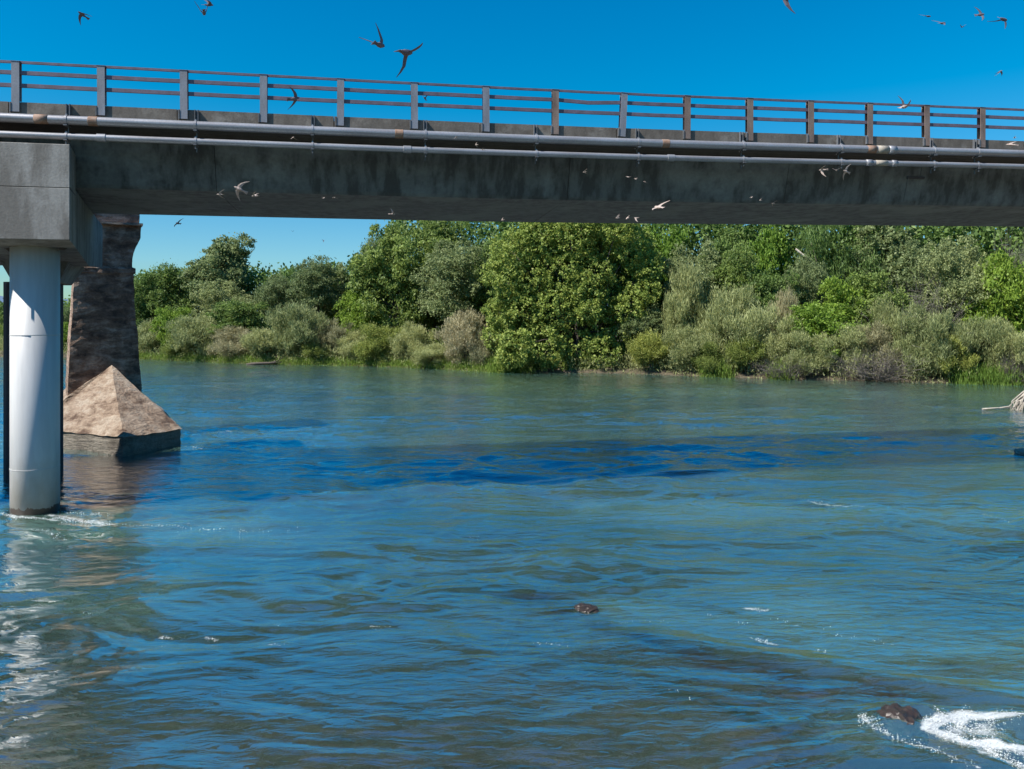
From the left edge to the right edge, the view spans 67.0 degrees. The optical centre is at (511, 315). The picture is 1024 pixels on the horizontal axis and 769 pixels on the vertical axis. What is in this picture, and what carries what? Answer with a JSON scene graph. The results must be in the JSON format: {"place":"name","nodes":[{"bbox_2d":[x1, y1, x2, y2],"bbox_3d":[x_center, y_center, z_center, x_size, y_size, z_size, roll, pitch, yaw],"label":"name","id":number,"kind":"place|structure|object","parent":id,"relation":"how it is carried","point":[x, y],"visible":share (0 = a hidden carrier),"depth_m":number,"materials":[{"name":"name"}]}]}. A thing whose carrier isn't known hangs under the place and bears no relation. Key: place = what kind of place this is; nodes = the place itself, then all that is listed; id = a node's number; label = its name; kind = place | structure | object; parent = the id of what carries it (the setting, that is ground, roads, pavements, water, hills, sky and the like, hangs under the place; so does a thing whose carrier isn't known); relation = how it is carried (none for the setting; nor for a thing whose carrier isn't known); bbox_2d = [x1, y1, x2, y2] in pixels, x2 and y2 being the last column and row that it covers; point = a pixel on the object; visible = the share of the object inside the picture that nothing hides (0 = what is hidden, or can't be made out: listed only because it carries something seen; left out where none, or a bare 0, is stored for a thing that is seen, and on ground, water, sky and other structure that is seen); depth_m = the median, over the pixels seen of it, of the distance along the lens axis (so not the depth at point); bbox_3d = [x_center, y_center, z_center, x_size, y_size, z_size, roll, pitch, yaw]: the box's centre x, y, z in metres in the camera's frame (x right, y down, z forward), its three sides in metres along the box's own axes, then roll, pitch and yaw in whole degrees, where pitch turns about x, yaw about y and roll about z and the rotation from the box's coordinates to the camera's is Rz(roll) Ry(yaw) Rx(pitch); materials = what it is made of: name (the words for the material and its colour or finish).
{"place":"outdoors","nodes":[
{"label":"outdoors","id":0,"kind":"place"},
{"bbox_2d":[78,11,89,24],"bbox_3d":[-6.915,-4.810,12.486,0.269,0.113,0.198,-29,-32,17],"label":"swallow","id":1,"kind":"object","parent":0,"point":[81,15],"visible":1,"depth_m":12.48,"materials":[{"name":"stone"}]},
{"bbox_2d":[234,182,247,199],"bbox_3d":[-3.755,-1.738,10.719,0.198,0.309,0.064,26,11,-18],"label":"swallow","id":2,"kind":"object","parent":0,"point":[238,188],"visible":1,"depth_m":10.70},
{"bbox_2d":[287,87,299,107],"bbox_3d":[-2.764,-2.734,9.762,0.064,0.309,0.198,36,39,22],"label":"swallow","id":3,"kind":"object","parent":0,"point":[295,98],"visible":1,"depth_m":9.75,"materials":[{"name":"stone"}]},
{"bbox_2d":[359,23,384,47],"bbox_3d":[-1.097,-2.228,6.222,0.184,0.159,0.198,-38,-3,20],"label":"swallow","id":4,"kind":"object","parent":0,"point":[380,44],"visible":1,"depth_m":6.22,"materials":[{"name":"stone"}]},
{"bbox_2d":[394,43,422,77],"bbox_3d":[-0.640,-1.595,4.861,0.187,0.188,0.191,0,0,1],"label":"swallow","id":5,"kind":"object","parent":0,"point":[406,53],"visible":1,"depth_m":4.88,"materials":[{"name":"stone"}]},
{"bbox_2d":[416,763,550,768],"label":"submerged rock","id":6,"kind":"object","parent":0,"point":[489,766],"visible":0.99,"depth_m":11.05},
{"bbox_2d":[0,316,998,382],"bbox_3d":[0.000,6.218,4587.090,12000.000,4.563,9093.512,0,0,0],"label":"river bank","id":7,"kind":"structure","parent":0,"point":[667,371],"depth_m":78.23,"materials":[{"name":"soil"}]},
{"bbox_2d":[63,321,68,351],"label":"tree","id":8,"kind":"object","parent":7,"relation":"on","point":[65,330],"visible":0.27,"depth_m":112.94,"materials":[{"name":"green plant"}]},
{"bbox_2d":[63,307,69,322],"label":"tree","id":9,"kind":"object","parent":7,"relation":"on","point":[65,318],"visible":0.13,"depth_m":118.45,"materials":[{"name":"green plant"}]},
{"bbox_2d":[134,270,156,327],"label":"tree","id":10,"kind":"object","parent":7,"relation":"on","point":[143,312],"visible":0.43,"depth_m":115.51,"materials":[{"name":"green plant"}]},
{"bbox_2d":[137,318,165,352],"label":"shrub","id":11,"kind":"object","parent":7,"relation":"on","point":[145,337],"visible":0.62,"depth_m":106.20,"materials":[{"name":"green plant"}]},
{"bbox_2d":[146,305,192,345],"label":"tree","id":12,"kind":"object","parent":7,"relation":"on","point":[162,318],"visible":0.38,"depth_m":106.35,"materials":[{"name":"green plant"}]},
{"bbox_2d":[145,258,197,317],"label":"tree","id":13,"kind":"object","parent":7,"relation":"on","point":[166,293],"visible":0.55,"depth_m":116.57,"materials":[{"name":"green plant"}]},
{"bbox_2d":[159,332,203,357],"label":"shrub","id":14,"kind":"object","parent":7,"relation":"on","point":[165,349],"visible":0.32,"depth_m":102.28,"materials":[{"name":"green plant"}]},
{"bbox_2d":[161,311,222,356],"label":"shrub","id":15,"kind":"object","parent":7,"relation":"on","point":[191,332],"visible":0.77,"depth_m":100.80,"materials":[{"name":"green plant"}]},
{"bbox_2d":[178,232,256,303],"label":"tree","id":16,"kind":"object","parent":7,"relation":"on","point":[221,261],"visible":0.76,"depth_m":114.76,"materials":[{"name":"green plant"}]},
{"bbox_2d":[189,279,255,323],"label":"tree","id":17,"kind":"object","parent":7,"relation":"on","point":[212,290],"visible":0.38,"depth_m":107.34,"materials":[{"name":"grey plant"}]},
{"bbox_2d":[205,325,252,357],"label":"shrub","id":18,"kind":"object","parent":7,"relation":"on","point":[227,339],"visible":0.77,"depth_m":97.39,"materials":[{"name":"green plant"}]},
{"bbox_2d":[205,299,279,333],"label":"tree","id":19,"kind":"object","parent":7,"relation":"on","point":[244,312],"visible":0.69,"depth_m":100.65,"materials":[{"name":"green plant"}]},
{"bbox_2d":[238,324,290,357],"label":"shrub","id":20,"kind":"object","parent":7,"relation":"on","point":[255,340],"visible":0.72,"depth_m":94.59,"materials":[{"name":"green plant"}]},
{"bbox_2d":[250,269,300,324],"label":"tree","id":21,"kind":"object","parent":7,"relation":"on","point":[272,291],"visible":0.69,"depth_m":107.77,"materials":[{"name":"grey plant"}]},
{"bbox_2d":[260,297,333,359],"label":"shrub","id":22,"kind":"object","parent":7,"relation":"on","point":[296,321],"visible":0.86,"depth_m":94.31,"materials":[{"name":"green plant"}]},
{"bbox_2d":[285,255,346,316],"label":"tree","id":23,"kind":"object","parent":7,"relation":"on","point":[312,283],"visible":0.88,"depth_m":104.83,"materials":[{"name":"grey plant"}]},
{"bbox_2d":[301,342,337,358],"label":"shrub","id":24,"kind":"object","parent":7,"relation":"on","point":[307,351],"visible":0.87,"depth_m":93.16,"materials":[{"name":"green plant"}]},
{"bbox_2d":[311,317,358,357],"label":"shrub","id":25,"kind":"object","parent":7,"relation":"on","point":[333,333],"visible":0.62,"depth_m":94.42,"materials":[{"name":"green plant"}]},
{"bbox_2d":[139,349,536,372],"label":"grass","id":26,"kind":"structure","parent":7,"relation":"on","point":[359,361],"depth_m":92.79,"materials":[{"name":"plant"}]},
{"bbox_2d":[328,262,356,324],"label":"tree","id":27,"kind":"object","parent":7,"relation":"on","point":[342,275],"visible":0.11,"depth_m":109.67,"materials":[{"name":"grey plant"}]},
{"bbox_2d":[335,329,368,357],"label":"shrub","id":28,"kind":"object","parent":7,"relation":"on","point":[351,340],"visible":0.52,"depth_m":92.73,"materials":[{"name":"green plant"}]},
{"bbox_2d":[332,288,390,338],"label":"tree","id":29,"kind":"object","parent":7,"relation":"on","point":[352,299],"visible":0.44,"depth_m":96.92,"materials":[{"name":"green plant"}]},
{"bbox_2d":[360,226,377,291],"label":"tree","id":30,"kind":"object","parent":7,"relation":"on","point":[369,240],"visible":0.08,"depth_m":103.69,"materials":[{"name":"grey plant"}]},
{"bbox_2d":[350,321,403,363],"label":"shrub","id":31,"kind":"object","parent":7,"relation":"on","point":[377,345],"visible":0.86,"depth_m":90.41,"materials":[{"name":"green plant"}]},
{"bbox_2d":[0,320,756,362],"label":"thicket","id":32,"kind":"object","parent":7,"relation":"on","point":[427,336],"visible":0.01,"depth_m":95.49,"materials":[{"name":"green plant"}]},
{"bbox_2d":[345,220,429,327],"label":"tree","id":33,"kind":"object","parent":7,"relation":"on","point":[384,271],"visible":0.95,"depth_m":95.78,"materials":[{"name":"green plant"}]},
{"bbox_2d":[387,318,436,358],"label":"shrub","id":34,"kind":"object","parent":7,"relation":"on","point":[410,337],"visible":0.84,"depth_m":89.03,"materials":[{"name":"green plant"}]},
{"bbox_2d":[410,341,450,365],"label":"shrub","id":35,"kind":"object","parent":7,"relation":"on","point":[426,352],"visible":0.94,"depth_m":86.52,"materials":[{"name":"green plant"}]},
{"bbox_2d":[402,220,466,342],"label":"tree","id":36,"kind":"object","parent":7,"relation":"on","point":[432,232],"visible":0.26,"depth_m":100.89,"materials":[{"name":"green plant"}]},
{"bbox_2d":[408,234,493,320],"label":"tree","id":37,"kind":"object","parent":7,"relation":"on","point":[448,268],"visible":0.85,"depth_m":90.78,"materials":[{"name":"green plant"}]},
{"bbox_2d":[433,306,487,365],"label":"shrub","id":38,"kind":"object","parent":7,"relation":"on","point":[457,336],"visible":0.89,"depth_m":84.12,"materials":[{"name":"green plant"}]},
{"bbox_2d":[455,239,510,331],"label":"tree","id":39,"kind":"object","parent":7,"relation":"on","point":[481,298],"visible":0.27,"depth_m":93.82,"materials":[{"name":"green plant"}]},
{"bbox_2d":[467,329,498,365],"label":"shrub","id":40,"kind":"object","parent":7,"relation":"on","point":[480,351],"visible":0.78,"depth_m":82.78,"materials":[{"name":"green plant"}]},
{"bbox_2d":[483,351,522,372],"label":"grass","id":41,"kind":"structure","parent":7,"relation":"on","point":[493,365],"depth_m":80.91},
{"bbox_2d":[0,220,1023,343],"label":"wood","id":42,"kind":"object","parent":7,"relation":"on","point":[986,237],"visible":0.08,"depth_m":90.79,"materials":[{"name":"green plant"}]},
{"bbox_2d":[0,336,1023,384],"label":"undergrowth","id":43,"kind":"object","parent":7,"relation":"on","point":[627,358],"visible":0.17,"depth_m":80.63,"materials":[{"name":"green plant"}]},
{"bbox_2d":[477,222,668,371],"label":"broad leaved tree","id":44,"kind":"object","parent":7,"relation":"on","point":[575,293],"visible":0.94,"depth_m":81.47,"materials":[{"name":"green plant"}]},
{"bbox_2d":[614,303,665,364],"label":"shrub","id":45,"kind":"object","parent":7,"relation":"on","point":[652,322],"visible":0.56,"depth_m":81.36,"materials":[{"name":"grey plant"}]},
{"bbox_2d":[626,327,673,369],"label":"shrub","id":46,"kind":"object","parent":7,"relation":"on","point":[644,348],"visible":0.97,"depth_m":78.13,"materials":[{"name":"green plant"}]},
{"bbox_2d":[639,224,693,336],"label":"tree","id":47,"kind":"object","parent":7,"relation":"on","point":[678,237],"visible":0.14,"depth_m":89.39,"materials":[{"name":"green plant"}]},
{"bbox_2d":[659,257,711,339],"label":"shrub","id":48,"kind":"object","parent":7,"relation":"on","point":[689,300],"visible":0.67,"depth_m":79.55,"materials":[{"name":"green plant"}]},
{"bbox_2d":[657,317,715,370],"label":"shrub","id":49,"kind":"object","parent":7,"relation":"on","point":[688,343],"visible":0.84,"depth_m":76.73,"materials":[{"name":"green plant"}]},
{"bbox_2d":[655,236,721,304],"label":"tree","id":50,"kind":"object","parent":7,"relation":"on","point":[706,260],"visible":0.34,"depth_m":84.01,"materials":[{"name":"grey plant"}]},
{"bbox_2d":[687,341,725,372],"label":"shrub","id":51,"kind":"object","parent":7,"relation":"on","point":[701,361],"visible":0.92,"depth_m":75.01,"materials":[{"name":"green plant"}]},
{"bbox_2d":[693,353,736,377],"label":"grass","id":52,"kind":"structure","parent":7,"relation":"on","point":[723,370],"depth_m":74.84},
{"bbox_2d":[698,224,751,286],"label":"tree","id":53,"kind":"object","parent":7,"relation":"on","point":[722,244],"visible":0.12,"depth_m":87.92,"materials":[{"name":"green plant"}]},
{"bbox_2d":[688,279,781,371],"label":"shrub","id":54,"kind":"object","parent":7,"relation":"on","point":[723,321],"visible":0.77,"depth_m":75.86,"materials":[{"name":"green plant"}]},
{"bbox_2d":[706,236,768,317],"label":"tree","id":55,"kind":"object","parent":7,"relation":"on","point":[734,269],"visible":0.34,"depth_m":81.20,"materials":[{"name":"green plant"}]},
{"bbox_2d":[723,331,766,372],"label":"shrub","id":56,"kind":"object","parent":7,"relation":"on","point":[737,353],"visible":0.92,"depth_m":73.96,"materials":[{"name":"green plant"}]},
{"bbox_2d":[744,224,792,296],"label":"tree","id":57,"kind":"object","parent":7,"relation":"on","point":[771,248],"visible":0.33,"depth_m":85.43,"materials":[{"name":"green plant"}]},
{"bbox_2d":[740,261,808,333],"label":"tree","id":58,"kind":"object","parent":7,"relation":"on","point":[768,283],"visible":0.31,"depth_m":79.49,"materials":[{"name":"green plant"}]},
{"bbox_2d":[753,314,804,367],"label":"shrub","id":59,"kind":"object","parent":7,"relation":"on","point":[773,341],"visible":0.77,"depth_m":73.68,"materials":[{"name":"green plant"}]},
{"bbox_2d":[764,286,800,336],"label":"shrub","id":60,"kind":"object","parent":7,"relation":"on","point":[784,302],"visible":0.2,"depth_m":76.33,"materials":[{"name":"green plant"}]},
{"bbox_2d":[763,354,803,379],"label":"shrub","id":61,"kind":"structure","parent":7,"relation":"on","point":[776,372],"depth_m":72.67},
{"bbox_2d":[747,354,821,379],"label":"dead shrub","id":62,"kind":"object","parent":7,"relation":"on","point":[780,371],"visible":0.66,"depth_m":72.05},
{"bbox_2d":[778,246,829,311],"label":"tree","id":63,"kind":"object","parent":7,"relation":"on","point":[811,279],"visible":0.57,"depth_m":80.15,"materials":[{"name":"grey plant"}]},
{"bbox_2d":[779,327,838,376],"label":"shrub","id":64,"kind":"object","parent":7,"relation":"on","point":[817,358],"visible":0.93,"depth_m":71.90,"materials":[{"name":"green plant"}]},
{"bbox_2d":[776,299,871,358],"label":"shrub","id":65,"kind":"object","parent":7,"relation":"on","point":[813,320],"visible":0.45,"depth_m":73.75,"materials":[{"name":"green plant"}]},
{"bbox_2d":[777,225,895,322],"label":"tree","id":66,"kind":"object","parent":7,"relation":"on","point":[844,261],"visible":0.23,"depth_m":83.18,"materials":[{"name":"green plant"}]},
{"bbox_2d":[816,273,870,332],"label":"tree","id":67,"kind":"object","parent":7,"relation":"on","point":[838,288],"visible":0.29,"depth_m":75.80,"materials":[{"name":"green plant"}]},
{"bbox_2d":[812,320,882,373],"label":"shrub","id":68,"kind":"object","parent":7,"relation":"on","point":[844,341],"visible":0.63,"depth_m":71.27,"materials":[{"name":"green plant"}]},
{"bbox_2d":[821,346,927,381],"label":"dead shrub","id":69,"kind":"object","parent":7,"relation":"on","point":[881,376],"visible":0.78,"depth_m":69.42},
{"bbox_2d":[840,319,912,369],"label":"shrub","id":70,"kind":"object","parent":7,"relation":"on","point":[878,336],"visible":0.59,"depth_m":71.01,"materials":[{"name":"green plant"}]},
{"bbox_2d":[846,267,914,327],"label":"tree","id":71,"kind":"object","parent":7,"relation":"on","point":[876,287],"visible":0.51,"depth_m":74.96,"materials":[{"name":"green plant"}]},
{"bbox_2d":[847,225,937,296],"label":"tree","id":72,"kind":"object","parent":7,"relation":"on","point":[894,263],"visible":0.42,"depth_m":82.50,"materials":[{"name":"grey plant"}]},
{"bbox_2d":[866,293,932,363],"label":"shrub","id":73,"kind":"object","parent":7,"relation":"on","point":[885,308],"visible":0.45,"depth_m":72.08,"materials":[{"name":"green plant"}]},
{"bbox_2d":[859,268,974,374],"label":"dead shrub","id":74,"kind":"object","parent":7,"relation":"on","point":[918,302],"visible":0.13,"depth_m":72.13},
{"bbox_2d":[893,237,962,313],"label":"tree","id":75,"kind":"object","parent":7,"relation":"on","point":[917,275],"visible":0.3,"depth_m":79.14,"materials":[{"name":"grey plant"}]},
{"bbox_2d":[887,302,973,380],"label":"shrub","id":76,"kind":"object","parent":7,"relation":"on","point":[938,326],"visible":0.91,"depth_m":68.89,"materials":[{"name":"green plant"}]},
{"bbox_2d":[934,332,981,376],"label":"shrub","id":77,"kind":"object","parent":7,"relation":"on","point":[970,359],"visible":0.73,"depth_m":67.62,"materials":[{"name":"green plant"}]},
{"bbox_2d":[916,231,1005,324],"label":"tree","id":78,"kind":"object","parent":7,"relation":"on","point":[963,270],"visible":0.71,"depth_m":73.50,"materials":[{"name":"green plant"}]},
{"bbox_2d":[937,354,1023,385],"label":"grass","id":79,"kind":"structure","parent":7,"relation":"on","point":[980,377],"depth_m":67.08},
{"bbox_2d":[950,311,1017,370],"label":"shrub","id":80,"kind":"object","parent":7,"relation":"on","point":[979,337],"visible":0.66,"depth_m":67.73,"materials":[{"name":"green plant"}]},
{"bbox_2d":[958,245,1023,338],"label":"tree","id":81,"kind":"object","parent":7,"relation":"on","point":[1002,304],"visible":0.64,"depth_m":69.93,"materials":[{"name":"green plant"}]},
{"bbox_2d":[981,227,1023,315],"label":"tree","id":82,"kind":"object","parent":7,"relation":"on","point":[1009,250],"visible":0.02,"depth_m":72.79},
{"bbox_2d":[982,314,1023,373],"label":"shrub","id":83,"kind":"object","parent":7,"relation":"on","point":[1015,342],"visible":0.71,"depth_m":66.62,"materials":[{"name":"green plant"}]},
{"bbox_2d":[993,346,1023,384],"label":"dead shrub","id":84,"kind":"object","parent":7,"relation":"on","point":[1014,367],"visible":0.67,"depth_m":66.31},
{"bbox_2d":[1010,245,1023,272],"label":"tree","id":85,"kind":"object","parent":7,"relation":"on","point":[1017,258],"visible":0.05,"depth_m":75.22,"materials":[{"name":"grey plant"}]},
{"bbox_2d":[0,356,1023,768],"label":"river water","id":86,"kind":"structure","parent":0,"point":[386,542],"depth_m":18.84,"materials":[{"name":"liquid"}]},
{"bbox_2d":[2,511,246,539],"bbox_3d":[-10.986,6.003,21.724,9.581,0.164,2.662,0,0,15],"label":"water foam","id":87,"kind":"object","parent":86,"relation":"on","point":[82,522],"depth_m":22.74,"materials":[{"name":"white"}]},
{"bbox_2d":[246,356,283,364],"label":"driftwood","id":88,"kind":"object","parent":86,"relation":"in","point":[262,363],"visible":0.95,"depth_m":93.52,"materials":[{"name":"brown wood"}]},
{"bbox_2d":[574,603,598,613],"bbox_3d":[1.548,6.041,15.889,0.580,0.233,0.449,0,0,0],"label":"rock","id":89,"kind":"object","parent":86,"relation":"in","point":[585,607],"visible":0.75,"depth_m":15.78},
{"bbox_2d":[876,703,928,745],"bbox_3d":[5.734,6.063,11.408,0.783,0.563,0.672,0,0,0],"label":"rock","id":90,"kind":"object","parent":86,"relation":"in","point":[909,714],"visible":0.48,"depth_m":11.30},
{"bbox_2d":[982,402,1012,409],"bbox_3d":[30.928,5.757,49.150,2.105,0.542,0.114,0,0,0],"label":"driftwood","id":91,"kind":"object","parent":86,"relation":"on","point":[998,407],"visible":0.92,"depth_m":49.12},
{"bbox_2d":[1010,391,1023,410],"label":"rootball","id":92,"kind":"object","parent":86,"relation":"in","point":[1019,404],"visible":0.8,"depth_m":48.49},
{"bbox_2d":[1014,448,1023,454],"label":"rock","id":93,"kind":"object","parent":86,"relation":"in","point":[1020,451],"visible":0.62,"depth_m":33.38,"materials":[{"name":"stone"}]},
{"bbox_2d":[0,593,1023,768],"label":"riverbed","id":94,"kind":"structure","parent":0,"point":[472,745],"depth_m":12.55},
{"bbox_2d":[0,142,102,514],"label":"bridge pier","id":95,"kind":"structure","parent":94,"relation":"on","point":[45,212],"depth_m":23.25,"materials":[{"name":"concrete"}]},
{"bbox_2d":[0,60,1023,226],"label":"road bridge","id":96,"kind":"structure","parent":95,"relation":"on","point":[183,160],"depth_m":26.39,"materials":[{"name":"concrete"}]},
{"bbox_2d":[63,213,181,456],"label":"old pier","id":97,"kind":"structure","parent":94,"relation":"on","point":[110,407],"depth_m":36.56,"materials":[{"name":"tan stone"},{"name":"dark weathered stone"},{"name":"grey stone"}]},
{"bbox_2d":[697,676,781,716],"bbox_3d":[3.760,6.398,12.957,1.689,0.602,0.549,0,0,32],"label":"submerged rock","id":98,"kind":"object","parent":94,"relation":"on","point":[728,700],"visible":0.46,"depth_m":12.78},
{"bbox_2d":[750,694,824,741],"bbox_3d":[4.534,6.387,12.279,1.617,0.621,0.625,0,0,32],"label":"submerged rock","id":99,"kind":"object","parent":94,"relation":"on","point":[789,728],"visible":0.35,"depth_m":12.25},
{"bbox_2d":[767,753,813,768],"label":"submerged rock","id":100,"kind":"object","parent":94,"relation":"on","point":[782,760],"visible":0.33,"depth_m":10.86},
{"bbox_2d":[863,733,885,751],"bbox_3d":[5.194,6.331,11.774,1.265,0.611,0.598,0,0,32],"label":"submerged rock","id":101,"kind":"object","parent":94,"relation":"on","point":[877,737],"visible":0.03,"depth_m":11.44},
{"bbox_2d":[0,0,1023,298],"label":"sky","id":102,"kind":"structure","parent":0,"point":[874,51],"materials":[{"name":"blue"}]},
{"bbox_2d":[783,0,795,13],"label":"swallow","id":103,"kind":"object","parent":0,"point":[786,2],"visible":1,"depth_m":7.02,"materials":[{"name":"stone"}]},
{"bbox_2d":[897,96,910,108],"bbox_3d":[4.942,-2.670,9.725,0.198,0.159,0.184,-17,34,-29],"label":"swallow","id":104,"kind":"object","parent":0,"point":[904,106],"visible":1,"depth_m":9.75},
{"bbox_2d":[858,705,1023,768],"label":"white water","id":105,"kind":"structure","parent":0,"point":[959,737],"depth_m":10.95,"materials":[{"name":"white liquid"}]},
{"bbox_2d":[987,17,1006,27],"bbox_3d":[6.178,-3.704,9.779,0.198,0.113,0.269,0,40,-30],"label":"swallow","id":106,"kind":"object","parent":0,"point":[1003,19],"visible":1,"depth_m":9.76,"materials":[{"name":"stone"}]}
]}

